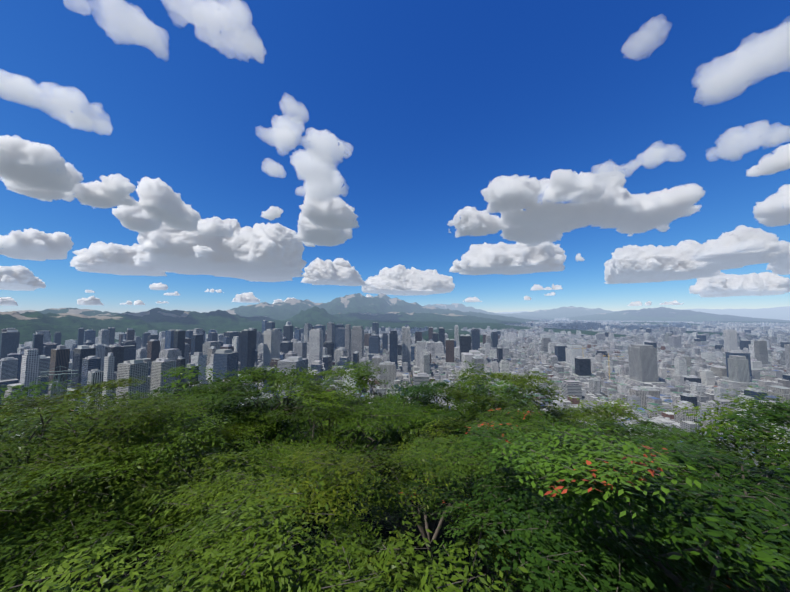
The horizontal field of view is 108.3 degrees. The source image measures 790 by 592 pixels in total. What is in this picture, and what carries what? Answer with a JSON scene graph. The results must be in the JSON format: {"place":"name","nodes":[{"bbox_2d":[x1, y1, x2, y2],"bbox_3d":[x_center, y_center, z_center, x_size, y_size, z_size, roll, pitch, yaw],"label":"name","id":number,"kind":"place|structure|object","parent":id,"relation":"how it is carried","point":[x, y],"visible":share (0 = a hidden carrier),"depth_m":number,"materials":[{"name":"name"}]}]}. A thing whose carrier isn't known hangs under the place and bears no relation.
{"place":"outdoors","nodes":[
{"label":"outdoors","id":0,"kind":"place"},
{"bbox_2d":[0,293,789,591],"bbox_3d":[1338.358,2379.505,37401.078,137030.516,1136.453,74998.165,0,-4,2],"label":"terrain","id":1,"kind":"structure","parent":0,"point":[381,309],"depth_m":3571.30,"materials":[{"name":"green plant"}]},
{"bbox_2d":[0,366,158,414],"bbox_3d":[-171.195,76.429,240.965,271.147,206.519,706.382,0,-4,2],"label":"trees","id":2,"kind":"object","parent":1,"relation":"on","point":[59,381],"visible":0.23,"depth_m":105.94,"materials":[{"name":"green plant"}]},
{"bbox_2d":[0,359,789,591],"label":"trees","id":3,"kind":"object","parent":1,"relation":"on","point":[770,548],"depth_m":5.92,"materials":[{"name":"green plant"}]},
{"bbox_2d":[0,318,789,459],"bbox_3d":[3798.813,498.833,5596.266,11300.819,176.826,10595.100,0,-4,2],"label":"city buildings","id":4,"kind":"structure","parent":1,"relation":"on","point":[102,356],"depth_m":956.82,"materials":[{"name":"grey concrete"}]},
{"bbox_2d":[0,0,789,312],"label":"sky","id":5,"kind":"structure","parent":0,"point":[201,156],"materials":[{"name":"blue"}]},
{"bbox_2d":[220,342,789,468],"bbox_3d":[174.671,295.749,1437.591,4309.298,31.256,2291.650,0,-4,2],"label":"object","id":6,"kind":"structure","parent":0,"point":[411,375],"depth_m":903.39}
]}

